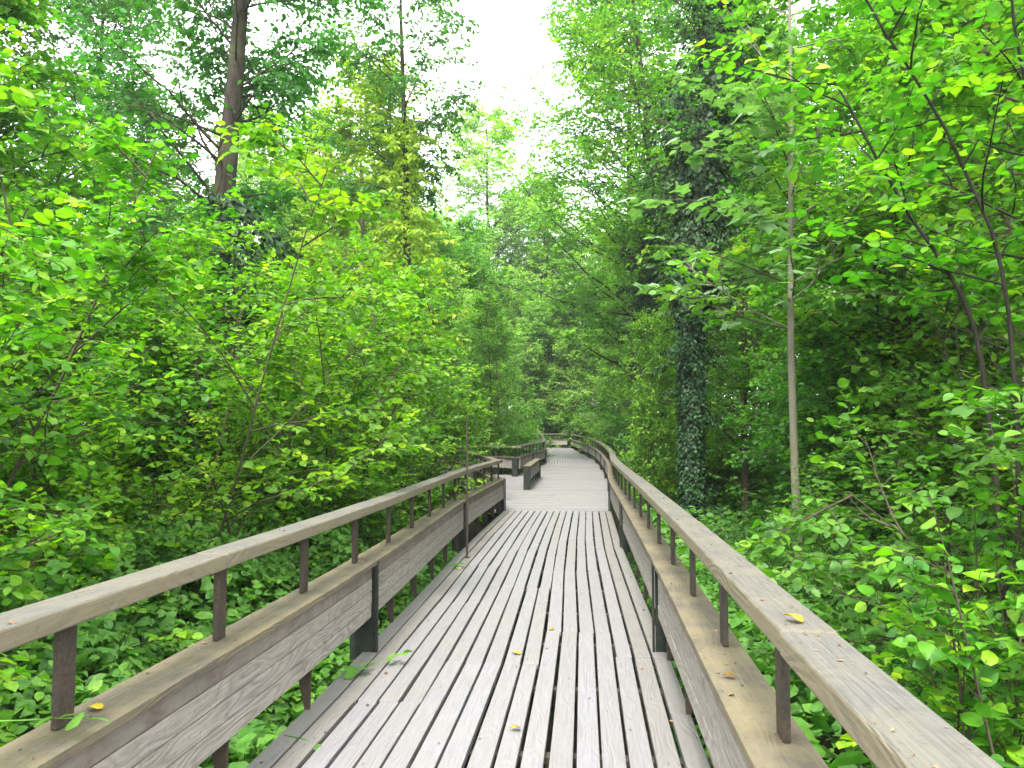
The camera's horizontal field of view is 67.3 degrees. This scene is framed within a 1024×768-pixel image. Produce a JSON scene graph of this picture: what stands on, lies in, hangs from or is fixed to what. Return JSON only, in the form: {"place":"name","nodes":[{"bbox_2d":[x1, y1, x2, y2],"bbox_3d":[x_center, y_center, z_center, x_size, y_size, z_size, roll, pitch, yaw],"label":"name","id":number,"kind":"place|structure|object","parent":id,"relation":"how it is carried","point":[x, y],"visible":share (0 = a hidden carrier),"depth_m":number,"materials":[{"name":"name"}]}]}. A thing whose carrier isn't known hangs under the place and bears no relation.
{"place":"outdoors","nodes":[
{"label":"outdoors","id":0,"kind":"place"},
{"bbox_2d":[246,448,711,767],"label":"boardwalk path","id":1,"kind":"structure","parent":0,"point":[392,722],"depth_m":5.20,"materials":[{"name":"grey wood"}]},
{"bbox_2d":[0,459,505,767],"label":"railing","id":2,"kind":"object","parent":1,"relation":"on","point":[217,691],"visible":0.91,"depth_m":3.39,"materials":[{"name":"brown wood"}]},
{"bbox_2d":[0,712,108,730],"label":"bramble sprout","id":3,"kind":"object","parent":2,"relation":"on","point":[74,722],"visible":1,"depth_m":2.33,"materials":[{"name":"green plant"}]},
{"bbox_2d":[320,661,373,685],"bbox_3d":[-1.074,1.883,5.029,0.364,0.097,0.189,1,-4,-17],"label":"bramble sprout","id":4,"kind":"object","parent":1,"relation":"on","point":[351,672],"visible":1,"depth_m":5.01,"materials":[{"name":"green plant"}]},
{"bbox_2d":[380,449,499,511],"bbox_3d":[-2.070,2.472,21.981,2.725,1.183,11.997,2,-4,-28],"label":"railing","id":5,"kind":"object","parent":1,"relation":"on","point":[480,471],"visible":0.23,"depth_m":18.90,"materials":[{"name":"wood"}]},
{"bbox_2d":[379,445,520,474],"bbox_3d":[-2.668,2.875,29.256,7.118,1.121,0.950,-2,-4,27],"label":"railing","id":6,"kind":"object","parent":1,"relation":"on","point":[507,462],"visible":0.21,"depth_m":28.27,"materials":[{"name":"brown wood"}]},
{"bbox_2d":[464,414,469,557],"bbox_3d":[-0.575,1.316,9.886,0.070,1.850,0.070,0,-4,0],"label":"rod","id":7,"kind":"object","parent":1,"relation":"on","point":[466,487],"visible":0.89,"depth_m":9.88,"materials":[{"name":"brown metal"}]},
{"bbox_2d":[6,486,946,767],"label":"leaf litter","id":8,"kind":"object","parent":1,"relation":"on","point":[568,678],"visible":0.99,"depth_m":3.38,"materials":[{"name":"plant"}]},
{"bbox_2d":[512,435,546,476],"bbox_3d":[1.400,3.398,39.895,0.907,1.501,25.562,0,-4,4],"label":"railing","id":9,"kind":"object","parent":1,"relation":"on","point":[526,458],"visible":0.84,"depth_m":30.66,"materials":[{"name":"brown wood"}]},
{"bbox_2d":[523,458,540,489],"bbox_3d":[0.649,2.789,23.978,0.224,0.777,5.067,0,-4,5],"label":"bench","id":10,"kind":"object","parent":1,"relation":"on","point":[531,470],"visible":0.91,"depth_m":22.45,"materials":[{"name":"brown wood"}]},
{"bbox_2d":[528,434,567,447],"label":"railing","id":11,"kind":"object","parent":1,"relation":"on","point":[561,442],"visible":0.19,"depth_m":56.46,"materials":[{"name":"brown wood"}]},
{"bbox_2d":[570,434,1002,767],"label":"railing","id":12,"kind":"object","parent":1,"relation":"on","point":[739,729],"visible":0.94,"depth_m":2.60,"materials":[{"name":"brown wood"}]},
{"bbox_2d":[0,0,1002,435],"label":"sky","id":13,"kind":"structure","parent":0,"point":[509,48],"materials":[{"name":"white"}]},
{"bbox_2d":[2,437,1023,767],"bbox_3d":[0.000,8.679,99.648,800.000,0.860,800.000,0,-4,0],"label":"ground","id":14,"kind":"structure","parent":0,"point":[482,525],"depth_m":7.79,"materials":[{"name":"soil"}]},
{"bbox_2d":[0,0,96,291],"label":"woodland tree","id":15,"kind":"object","parent":14,"relation":"on","point":[21,29],"visible":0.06,"depth_m":25.46,"materials":[{"name":"green plant"}]},
{"bbox_2d":[0,177,122,536],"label":"hazel bush","id":16,"kind":"object","parent":14,"relation":"on","point":[50,193],"visible":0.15,"depth_m":8.35,"materials":[{"name":"green plant"}]},
{"bbox_2d":[0,138,156,531],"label":"hazel bush","id":17,"kind":"object","parent":14,"relation":"on","point":[98,188],"visible":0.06,"depth_m":11.80,"materials":[{"name":"green plant"}]},
{"bbox_2d":[0,442,206,746],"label":"hazel bush","id":18,"kind":"object","parent":14,"relation":"on","point":[76,550],"visible":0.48,"depth_m":4.36,"materials":[{"name":"green plant"}]},
{"bbox_2d":[1,0,215,358],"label":"woodland tree","id":19,"kind":"object","parent":14,"relation":"on","point":[105,6],"visible":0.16,"depth_m":25.50,"materials":[{"name":"green plant"}]},
{"bbox_2d":[0,24,220,732],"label":"hazel bush","id":20,"kind":"object","parent":14,"relation":"on","point":[30,331],"visible":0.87,"depth_m":5.54,"materials":[{"name":"green plant"}]},
{"bbox_2d":[0,0,237,464],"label":"lime tree","id":21,"kind":"object","parent":14,"relation":"on","point":[16,12],"visible":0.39,"depth_m":10.16,"materials":[{"name":"green plant"}]},
{"bbox_2d":[66,119,206,372],"bbox_3d":[-16.391,-3.411,33.002,8.119,16.906,8.212,2,-4,-25],"label":"woodland tree","id":22,"kind":"object","parent":14,"relation":"on","point":[180,217],"visible":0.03,"depth_m":33.42,"materials":[{"name":"green plant"}]},
{"bbox_2d":[30,244,312,520],"bbox_3d":[-8.063,0.105,16.906,7.783,7.189,6.639,-2,-4,30],"label":"hazel bush","id":23,"kind":"object","parent":14,"relation":"on","point":[268,399],"visible":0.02,"depth_m":16.16,"materials":[{"name":"green plant"}]},
{"bbox_2d":[0,164,389,604],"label":"hazel bush","id":24,"kind":"object","parent":14,"relation":"on","point":[155,425],"visible":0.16,"depth_m":9.94,"materials":[{"name":"green plant"}]},
{"bbox_2d":[75,293,326,516],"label":"understorey shrub","id":25,"kind":"object","parent":14,"relation":"on","point":[158,367],"depth_m":20.00,"materials":[{"name":"green plant"}]},
{"bbox_2d":[0,103,442,659],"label":"hazel bush","id":26,"kind":"object","parent":14,"relation":"on","point":[258,138],"visible":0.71,"depth_m":7.32,"materials":[{"name":"green plant"}]},
{"bbox_2d":[51,0,403,511],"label":"ash tree","id":27,"kind":"object","parent":14,"relation":"on","point":[234,91],"visible":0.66,"depth_m":14.21,"materials":[{"name":"green plant"}]},
{"bbox_2d":[0,456,494,767],"bbox_3d":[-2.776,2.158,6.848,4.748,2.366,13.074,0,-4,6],"label":"brambles","id":28,"kind":"object","parent":14,"relation":"on","point":[95,636],"visible":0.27,"depth_m":6.02,"materials":[{"name":"green plant"}]},
{"bbox_2d":[9,203,486,622],"bbox_3d":[-3.108,0.587,10.874,5.539,5.398,5.864,-2,-4,29],"label":"hazel bush","id":29,"kind":"object","parent":14,"relation":"on","point":[432,347],"visible":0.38,"depth_m":10.30,"materials":[{"name":"green plant"}]},
{"bbox_2d":[65,219,441,548],"bbox_3d":[-6.041,0.189,16.960,7.225,7.040,7.649,-1,-4,19],"label":"hazel bush","id":30,"kind":"object","parent":14,"relation":"on","point":[247,295],"visible":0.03,"depth_m":15.56,"materials":[{"name":"green plant"}]},
{"bbox_2d":[196,99,329,351],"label":"woodland tree","id":31,"kind":"object","parent":14,"relation":"on","point":[240,172],"visible":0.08,"depth_m":40.05,"materials":[{"name":"green plant"}]},
{"bbox_2d":[225,146,351,400],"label":"pale tree","id":32,"kind":"object","parent":14,"relation":"on","point":[296,213],"visible":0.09,"depth_m":36.08,"materials":[{"name":"green plant"}]},
{"bbox_2d":[237,93,393,378],"bbox_3d":[-9.424,-4.232,37.406,9.114,19.144,8.498,1,-4,-13],"label":"woodland tree","id":33,"kind":"object","parent":14,"relation":"on","point":[298,123],"visible":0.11,"depth_m":36.51,"materials":[{"name":"green plant"}]},
{"bbox_2d":[148,215,489,563],"bbox_3d":[-3.274,0.324,14.223,5.888,6.376,6.903,0,-4,-5],"label":"hazel bush","id":34,"kind":"object","parent":14,"relation":"on","point":[403,463],"visible":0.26,"depth_m":13.13,"materials":[{"name":"green plant"}]},
{"bbox_2d":[259,271,417,476],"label":"hazel bush","id":35,"kind":"object","parent":14,"relation":"on","point":[350,352],"visible":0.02,"depth_m":22.12,"materials":[{"name":"green plant"}]},
{"bbox_2d":[270,32,454,384],"bbox_3d":[-5.694,-3.834,27.634,6.535,17.179,6.365,-3,-5,42],"label":"yellow tree","id":36,"kind":"object","parent":14,"relation":"on","point":[349,111],"visible":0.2,"depth_m":27.17,"materials":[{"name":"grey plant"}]},
{"bbox_2d":[294,0,484,514],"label":"forked tree","id":37,"kind":"object","parent":14,"relation":"on","point":[406,169],"visible":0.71,"depth_m":24.31,"materials":[{"name":"green plant"}]},
{"bbox_2d":[339,164,445,308],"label":"woodland tree","id":38,"kind":"object","parent":14,"relation":"on","point":[370,176],"visible":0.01,"depth_m":47.16,"materials":[{"name":"green plant"}]},
{"bbox_2d":[281,327,508,538],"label":"hazel bush","id":39,"kind":"object","parent":14,"relation":"on","point":[466,405],"visible":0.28,"depth_m":17.50,"materials":[{"name":"green plant"}]},
{"bbox_2d":[386,254,498,478],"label":"lime tree","id":40,"kind":"object","parent":14,"relation":"on","point":[446,322],"visible":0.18,"depth_m":25.71,"materials":[{"name":"green plant"}]},
{"bbox_2d":[398,206,487,474],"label":"pale tree","id":41,"kind":"object","parent":14,"relation":"on","point":[443,246],"visible":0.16,"depth_m":35.49,"materials":[{"name":"green plant"}]},
{"bbox_2d":[410,204,519,380],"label":"woodland tree","id":42,"kind":"object","parent":14,"relation":"on","point":[469,246],"visible":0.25,"depth_m":45.22,"materials":[{"name":"green plant"}]},
{"bbox_2d":[429,291,513,449],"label":"pale tree","id":43,"kind":"object","parent":14,"relation":"on","point":[470,347],"visible":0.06,"depth_m":41.79,"materials":[{"name":"green plant"}]},
{"bbox_2d":[450,284,529,456],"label":"lime tree","id":44,"kind":"object","parent":14,"relation":"on","point":[481,300],"visible":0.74,"depth_m":33.04,"materials":[{"name":"green plant"}]},
{"bbox_2d":[422,93,563,403],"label":"woodland tree","id":45,"kind":"object","parent":14,"relation":"on","point":[479,162],"visible":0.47,"depth_m":66.72,"materials":[{"name":"green plant"}]},
{"bbox_2d":[466,314,522,426],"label":"lime tree","id":46,"kind":"object","parent":14,"relation":"on","point":[504,370],"visible":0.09,"depth_m":50.61,"materials":[{"name":"green plant"}]},
{"bbox_2d":[446,418,543,474],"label":"understorey shrub","id":47,"kind":"object","parent":14,"relation":"on","point":[529,430],"visible":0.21,"depth_m":35.87,"materials":[{"name":"green plant"}]},
{"bbox_2d":[464,308,546,474],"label":"lime tree","id":48,"kind":"object","parent":14,"relation":"on","point":[506,354],"visible":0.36,"depth_m":39.20,"materials":[{"name":"green plant"}]},
{"bbox_2d":[471,206,542,368],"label":"woodland tree","id":49,"kind":"object","parent":14,"relation":"on","point":[495,222],"visible":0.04,"depth_m":76.35,"materials":[{"name":"green plant"}]},
{"bbox_2d":[470,375,555,454],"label":"understorey shrub","id":50,"kind":"object","parent":14,"relation":"on","point":[542,409],"visible":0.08,"depth_m":45.90,"materials":[{"name":"green plant"}]},
{"bbox_2d":[494,426,557,474],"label":"understorey shrub","id":51,"kind":"object","parent":14,"relation":"on","point":[547,445],"visible":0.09,"depth_m":43.31,"materials":[{"name":"green plant"}]},
{"bbox_2d":[499,293,558,437],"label":"pale tree","id":52,"kind":"object","parent":14,"relation":"on","point":[528,357],"visible":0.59,"depth_m":60.75,"materials":[{"name":"green plant"}]},
{"bbox_2d":[501,196,586,424],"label":"ivy tree","id":53,"kind":"object","parent":14,"relation":"on","point":[541,280],"visible":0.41,"depth_m":64.89,"materials":[{"name":"green plant"}]},
{"bbox_2d":[483,165,605,395],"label":"woodland tree","id":54,"kind":"object","parent":14,"relation":"on","point":[519,199],"visible":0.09,"depth_m":70.08,"materials":[{"name":"green plant"}]},
{"bbox_2d":[519,400,586,443],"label":"understorey shrub","id":55,"kind":"object","parent":14,"relation":"on","point":[547,417],"visible":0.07,"depth_m":60.89,"materials":[{"name":"green plant"}]},
{"bbox_2d":[514,383,595,447],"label":"understorey shrub","id":56,"kind":"object","parent":14,"relation":"on","point":[548,422],"visible":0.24,"depth_m":60.71,"materials":[{"name":"green plant"}]},
{"bbox_2d":[511,226,606,395],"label":"woodland tree","id":57,"kind":"object","parent":14,"relation":"on","point":[583,257],"visible":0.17,"depth_m":66.95,"materials":[{"name":"green plant"}]},
{"bbox_2d":[525,317,592,433],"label":"lime tree","id":58,"kind":"object","parent":14,"relation":"on","point":[553,323],"visible":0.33,"depth_m":62.26,"materials":[{"name":"green plant"}]},
{"bbox_2d":[537,326,603,447],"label":"pale tree","id":59,"kind":"object","parent":14,"relation":"on","point":[580,387],"visible":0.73,"depth_m":59.89,"materials":[{"name":"green plant"}]},
{"bbox_2d":[547,413,596,454],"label":"understorey shrub","id":60,"kind":"object","parent":14,"relation":"on","point":[583,434],"visible":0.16,"depth_m":60.24,"materials":[{"name":"green plant"}]},
{"bbox_2d":[556,271,628,417],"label":"woodland tree","id":61,"kind":"object","parent":14,"relation":"on","point":[588,356],"visible":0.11,"depth_m":62.15,"materials":[{"name":"green plant"}]},
{"bbox_2d":[565,202,625,367],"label":"woodland tree","id":62,"kind":"object","parent":14,"relation":"on","point":[589,235],"visible":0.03,"depth_m":75.30,"materials":[{"name":"green plant"}]},
{"bbox_2d":[567,224,629,405],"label":"woodland tree","id":63,"kind":"object","parent":14,"relation":"on","point":[577,308],"visible":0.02,"depth_m":65.72,"materials":[{"name":"green plant"}]},
{"bbox_2d":[571,413,626,458],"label":"understorey shrub","id":64,"kind":"object","parent":14,"relation":"on","point":[585,424],"visible":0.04,"depth_m":56.59,"materials":[{"name":"green plant"}]},
{"bbox_2d":[570,387,629,456],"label":"understorey shrub","id":65,"kind":"object","parent":14,"relation":"on","point":[576,421],"visible":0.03,"depth_m":49.89,"materials":[{"name":"green plant"}]},
{"bbox_2d":[473,0,750,467],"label":"oak tree","id":66,"kind":"object","parent":14,"relation":"on","point":[613,312],"visible":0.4,"depth_m":36.49,"materials":[{"name":"green plant"}]},
{"bbox_2d":[580,205,663,389],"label":"woodland tree","id":67,"kind":"object","parent":14,"relation":"on","point":[596,331],"visible":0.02,"depth_m":59.91,"materials":[{"name":"green plant"}]},
{"bbox_2d":[569,301,675,459],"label":"pale tree","id":68,"kind":"object","parent":14,"relation":"on","point":[602,381],"visible":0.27,"depth_m":46.40,"materials":[{"name":"green plant"}]},
{"bbox_2d":[599,392,677,467],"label":"understorey shrub","id":69,"kind":"object","parent":14,"relation":"on","point":[614,425],"visible":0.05,"depth_m":34.87,"materials":[{"name":"green plant"}]},
{"bbox_2d":[601,279,680,525],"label":"hazel bush","id":70,"kind":"object","parent":14,"relation":"on","point":[642,404],"visible":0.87,"depth_m":19.32,"materials":[{"name":"green plant"}]},
{"bbox_2d":[569,373,715,462],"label":"understorey shrub","id":71,"kind":"object","parent":14,"relation":"on","point":[602,409],"visible":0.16,"depth_m":43.47,"materials":[{"name":"green plant"}]},
{"bbox_2d":[545,0,742,503],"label":"ivy tree","id":72,"kind":"object","parent":14,"relation":"on","point":[608,27],"visible":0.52,"depth_m":27.02,"materials":[{"name":"green plant"}]},
{"bbox_2d":[617,435,705,495],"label":"understorey shrub","id":73,"kind":"object","parent":14,"relation":"on","point":[624,460],"visible":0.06,"depth_m":26.17,"materials":[{"name":"green plant"}]},
{"bbox_2d":[596,187,727,435],"bbox_3d":[6.388,-1.637,30.914,5.907,13.316,5.217,-1,-4,10],"label":"lime tree","id":74,"kind":"object","parent":14,"relation":"on","point":[616,391],"visible":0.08,"depth_m":30.94,"materials":[{"name":"green plant"}]},
{"bbox_2d":[592,144,732,391],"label":"woodland tree","id":75,"kind":"object","parent":14,"relation":"on","point":[604,192],"visible":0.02,"depth_m":46.98,"materials":[{"name":"green plant"}]},
{"bbox_2d":[596,0,793,544],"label":"ivy tree","id":76,"kind":"object","parent":14,"relation":"on","point":[690,365],"visible":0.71,"depth_m":17.36,"materials":[{"name":"green plant"}]},
{"bbox_2d":[625,401,768,523],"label":"understorey shrub","id":77,"kind":"object","parent":14,"relation":"on","point":[718,466],"visible":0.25,"depth_m":20.89,"materials":[{"name":"green plant"}]},
{"bbox_2d":[627,254,770,468],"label":"lime tree","id":78,"kind":"object","parent":14,"relation":"on","point":[708,334],"visible":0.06,"depth_m":24.75,"materials":[{"name":"green plant"}]},
{"bbox_2d":[618,25,820,351],"bbox_3d":[2.815,-0.645,9.530,2.362,7.878,3.297,2,-4,-34],"label":"maple tree","id":79,"kind":"object","parent":14,"relation":"on","point":[753,106],"visible":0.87,"depth_m":9.65,"materials":[{"name":"green plant"}]},
{"bbox_2d":[630,304,839,516],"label":"understorey shrub","id":80,"kind":"object","parent":14,"relation":"on","point":[749,399],"visible":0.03,"depth_m":23.46,"materials":[{"name":"green plant"}]},
{"bbox_2d":[674,427,805,521],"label":"understorey shrub","id":81,"kind":"object","parent":14,"relation":"on","point":[755,474],"visible":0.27,"depth_m":21.01,"materials":[{"name":"green plant"}]},
{"bbox_2d":[633,2,854,466],"bbox_3d":[11.201,-6.771,37.078,11.516,24.278,9.657,1,-4,-13],"label":"woodland tree","id":82,"kind":"object","parent":14,"relation":"on","point":[792,16],"depth_m":36.95,"materials":[{"name":"green plant"}]},
{"bbox_2d":[638,4,858,523],"bbox_3d":[6.086,-2.626,19.924,5.454,13.922,6.175,1,-4,-20],"label":"lime tree","id":83,"kind":"object","parent":14,"relation":"on","point":[718,369],"visible":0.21,"depth_m":19.24,"materials":[{"name":"green plant"}]},
{"bbox_2d":[691,13,856,494],"bbox_3d":[9.788,-4.444,29.328,8.804,18.493,8.209,0,-4,-1],"label":"woodland tree","id":84,"kind":"object","parent":14,"relation":"on","point":[758,141],"visible":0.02,"depth_m":28.14,"materials":[{"name":"green plant"}]},
{"bbox_2d":[527,451,1023,767],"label":"ground cover","id":85,"kind":"object","parent":14,"relation":"on","point":[745,634],"visible":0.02,"depth_m":6.39,"materials":[{"name":"green plant"}]},
{"bbox_2d":[649,0,927,596],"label":"slender tree","id":86,"kind":"object","parent":14,"relation":"on","point":[826,43],"visible":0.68,"depth_m":9.38,"materials":[{"name":"green plant"}]},
{"bbox_2d":[660,238,952,501],"bbox_3d":[8.104,0.089,18.991,8.121,7.502,6.927,4,-5,-45],"label":"hazel bush","id":87,"kind":"object","parent":14,"relation":"on","point":[720,381],"visible":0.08,"depth_m":18.58,"materials":[{"name":"green plant"}]},
{"bbox_2d":[610,513,1023,767],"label":"brambles","id":88,"kind":"object","parent":14,"relation":"on","point":[836,726],"visible":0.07,"depth_m":7.71,"materials":[{"name":"green plant"}]},
{"bbox_2d":[667,0,1023,718],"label":"old hazel","id":89,"kind":"object","parent":14,"relation":"on","point":[899,126],"visible":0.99,"depth_m":5.18,"materials":[{"name":"green plant"}]},
{"bbox_2d":[697,81,1013,567],"bbox_3d":[5.342,-0.094,11.429,4.781,6.836,4.709,3,-5,-38],"label":"hazel bush","id":90,"kind":"object","parent":14,"relation":"on","point":[839,269],"visible":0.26,"depth_m":10.87,"materials":[{"name":"green plant"}]},
{"bbox_2d":[715,302,1001,536],"bbox_3d":[9.899,0.868,20.518,7.753,6.631,6.696,-3,-5,42],"label":"understorey shrub","id":91,"kind":"object","parent":14,"relation":"on","point":[804,387],"visible":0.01,"depth_m":21.33,"materials":[{"name":"green plant"}]},
{"bbox_2d":[706,292,1013,560],"bbox_3d":[6.669,1.028,15.010,5.812,5.351,5.398,1,-4,-10],"label":"hazel bush","id":92,"kind":"object","parent":14,"relation":"on","point":[762,434],"visible":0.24,"depth_m":14.78,"materials":[{"name":"green plant"}]},
{"bbox_2d":[700,0,1023,571],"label":"lime tree","id":93,"kind":"object","parent":14,"relation":"on","point":[949,6],"visible":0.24,"depth_m":10.07,"materials":[{"name":"green plant"}]},
{"bbox_2d":[709,0,1015,538],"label":"lime tree","id":94,"kind":"object","parent":14,"relation":"on","point":[826,325],"visible":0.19,"depth_m":11.14,"materials":[{"name":"green plant"}]},
{"bbox_2d":[729,367,1023,758],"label":"hazel bush","id":95,"kind":"object","parent":14,"relation":"on","point":[802,577],"visible":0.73,"depth_m":4.71,"materials":[{"name":"green plant"}]},
{"bbox_2d":[793,0,972,363],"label":"woodland tree","id":96,"kind":"object","parent":14,"relation":"on","point":[852,18],"visible":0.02,"depth_m":25.81,"materials":[{"name":"green plant"}]},
{"bbox_2d":[747,0,1023,561],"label":"lime tree","id":97,"kind":"object","parent":14,"relation":"on","point":[934,209],"visible":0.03,"depth_m":14.15,"materials":[{"name":"green plant"}]},
{"bbox_2d":[764,445,1023,705],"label":"hazel bush","id":98,"kind":"object","parent":14,"relation":"on","point":[914,525],"visible":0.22,"depth_m":7.49,"materials":[{"name":"green plant"}]},
{"bbox_2d":[780,95,1023,549],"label":"hazel bush","id":99,"kind":"object","parent":14,"relation":"on","point":[819,301],"visible":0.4,"depth_m":7.96,"materials":[{"name":"green plant"}]},
{"bbox_2d":[805,191,1023,553],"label":"hazel bush","id":100,"kind":"object","parent":14,"relation":"on","point":[951,305],"visible":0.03,"depth_m":11.27,"materials":[{"name":"green plant"}]},
{"bbox_2d":[824,0,1023,484],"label":"lime tree","id":101,"kind":"object","parent":14,"relation":"on","point":[977,108],"visible":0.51,"depth_m":7.14,"materials":[{"name":"green plant"}]},
{"bbox_2d":[836,459,1023,767],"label":"hazel sapling","id":102,"kind":"object","parent":14,"relation":"on","point":[936,650],"visible":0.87,"depth_m":3.19,"materials":[{"name":"green plant"}]},
{"bbox_2d":[840,457,1023,767],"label":"hazel sapling","id":103,"kind":"object","parent":14,"relation":"on","point":[991,548],"visible":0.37,"depth_m":4.02,"materials":[{"name":"green plant"}]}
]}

